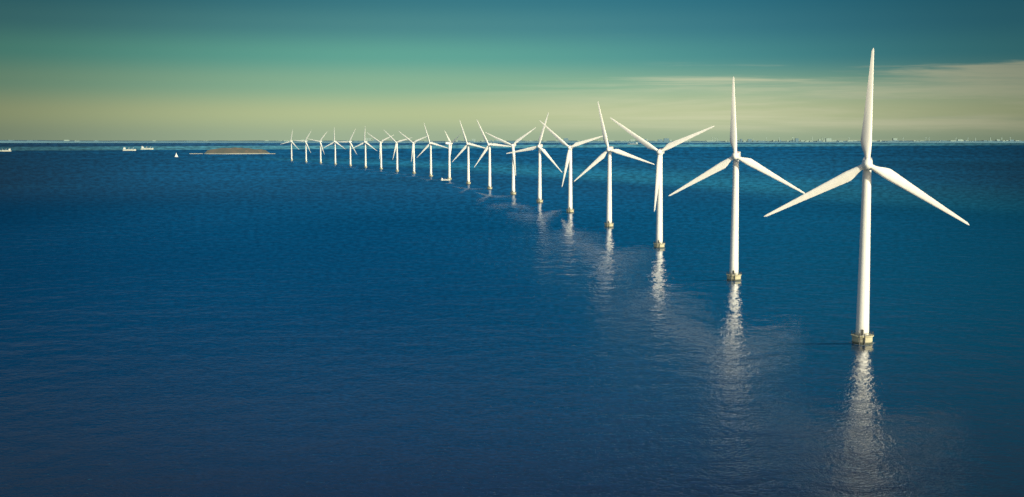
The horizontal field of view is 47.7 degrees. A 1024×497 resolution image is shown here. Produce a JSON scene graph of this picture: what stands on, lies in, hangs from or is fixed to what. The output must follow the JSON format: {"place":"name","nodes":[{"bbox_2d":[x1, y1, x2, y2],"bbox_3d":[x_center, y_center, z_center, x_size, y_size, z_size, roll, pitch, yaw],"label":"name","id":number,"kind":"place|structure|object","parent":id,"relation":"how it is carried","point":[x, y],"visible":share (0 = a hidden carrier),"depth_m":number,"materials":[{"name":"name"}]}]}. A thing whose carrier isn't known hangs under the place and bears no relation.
{"place":"outdoors","nodes":[
{"label":"outdoors","id":0,"kind":"place"},
{"bbox_2d":[0,143,1023,496],"bbox_3d":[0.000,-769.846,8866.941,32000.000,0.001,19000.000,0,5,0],"label":"sea","id":1,"kind":"structure","parent":0,"point":[286,319],"depth_m":456.43,"materials":[{"name":"liquid"}]},
{"bbox_2d":[141,146,152,149],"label":"cargo ship","id":2,"kind":"object","parent":1,"relation":"on","point":[143,148],"visible":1,"depth_m":7558.62,"materials":[{"name":"beige paint"}]},
{"bbox_2d":[189,147,274,153],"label":"island","id":3,"kind":"structure","parent":1,"relation":"in","point":[234,150],"depth_m":5399.54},
{"bbox_2d":[282,130,295,160],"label":"wind turbine","id":4,"kind":"object","parent":1,"relation":"on","point":[291,145],"visible":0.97,"depth_m":3756.74,"materials":[{"name":"white paint"}]},
{"bbox_2d":[295,133,309,161],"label":"wind turbine","id":5,"kind":"object","parent":1,"relation":"on","point":[305,148],"visible":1,"depth_m":3535.70,"materials":[{"name":"white paint"}]},
{"bbox_2d":[310,132,326,163],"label":"wind turbine","id":6,"kind":"object","parent":1,"relation":"on","point":[320,141],"visible":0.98,"depth_m":3364.66,"materials":[{"name":"white paint"}]},
{"bbox_2d":[324,130,344,164],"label":"wind turbine","id":7,"kind":"object","parent":1,"relation":"on","point":[335,147],"visible":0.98,"depth_m":3210.97,"materials":[{"name":"white paint"}]},
{"bbox_2d":[340,130,356,165],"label":"wind turbine","id":8,"kind":"object","parent":1,"relation":"on","point":[350,147],"visible":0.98,"depth_m":3054.14,"materials":[{"name":"white paint"}]},
{"bbox_2d":[352,132,376,167],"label":"wind turbine","id":9,"kind":"object","parent":1,"relation":"on","point":[365,142],"visible":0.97,"depth_m":2871.03,"materials":[{"name":"white paint"}]},
{"bbox_2d":[368,133,392,169],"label":"wind turbine","id":10,"kind":"object","parent":1,"relation":"on","point":[381,142],"visible":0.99,"depth_m":2714.83,"materials":[{"name":"white paint"}]},
{"bbox_2d":[384,130,409,171],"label":"wind turbine","id":11,"kind":"object","parent":1,"relation":"on","point":[396,149],"visible":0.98,"depth_m":2530.51,"materials":[{"name":"white paint"}]},
{"bbox_2d":[400,132,426,173],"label":"wind turbine","id":12,"kind":"object","parent":1,"relation":"on","point":[413,151],"visible":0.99,"depth_m":2383.98,"materials":[{"name":"white paint"}]},
{"bbox_2d":[418,124,446,176],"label":"wind turbine","id":13,"kind":"object","parent":1,"relation":"on","point":[425,148],"visible":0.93,"depth_m":2203.52,"materials":[{"name":"white paint"}]},
{"bbox_2d":[445,132,459,179],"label":"wind turbine","id":14,"kind":"object","parent":1,"relation":"on","point":[449,143],"visible":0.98,"depth_m":2039.55,"materials":[{"name":"white paint"}]},
{"bbox_2d":[452,122,484,183],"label":"wind turbine","id":15,"kind":"object","parent":1,"relation":"on","point":[468,181],"visible":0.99,"depth_m":1845.82,"materials":[{"name":"white paint"}]},
{"bbox_2d":[474,121,510,188],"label":"wind turbine","id":16,"kind":"object","parent":1,"relation":"on","point":[489,186],"visible":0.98,"depth_m":1658.47,"materials":[{"name":"white paint"}]},
{"bbox_2d":[485,128,534,194],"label":"wind turbine","id":17,"kind":"object","parent":1,"relation":"on","point":[513,145],"visible":0.98,"depth_m":1497.68,"materials":[{"name":"white paint"}]},
{"bbox_2d":[506,112,561,202],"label":"wind turbine","id":18,"kind":"object","parent":1,"relation":"on","point":[540,149],"visible":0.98,"depth_m":1311.64,"materials":[{"name":"white paint"}]},
{"bbox_2d":[539,120,602,212],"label":"wind turbine","id":19,"kind":"object","parent":1,"relation":"on","point":[569,162],"visible":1,"depth_m":1136.08,"materials":[{"name":"white paint"}]},
{"bbox_2d":[574,102,654,226],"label":"wind turbine","id":20,"kind":"object","parent":1,"relation":"on","point":[609,222],"visible":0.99,"depth_m":950.52,"materials":[{"name":"white paint"}]},
{"bbox_2d":[610,117,713,248],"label":"wind turbine","id":21,"kind":"object","parent":1,"relation":"on","point":[659,243],"visible":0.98,"depth_m":769.12,"materials":[{"name":"white paint"}]},
{"bbox_2d":[669,77,804,280],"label":"wind turbine","id":22,"kind":"object","parent":1,"relation":"on","point":[733,274],"visible":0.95,"depth_m":592.65,"materials":[{"name":"white paint"}]},
{"bbox_2d":[764,48,968,344],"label":"wind turbine","id":23,"kind":"object","parent":1,"relation":"on","point":[860,335],"visible":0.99,"depth_m":408.67,"materials":[{"name":"white paint"}]},
{"bbox_2d":[0,137,1023,142],"bbox_3d":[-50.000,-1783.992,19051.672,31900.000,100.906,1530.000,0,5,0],"label":"shore land","id":24,"kind":"structure","parent":0,"point":[826,140],"depth_m":18293.78,"materials":[{"name":"blue"}]},
{"bbox_2d":[0,0,1023,140],"label":"sky","id":25,"kind":"structure","parent":0,"point":[88,70],"materials":[{"name":"teal"}]}
]}

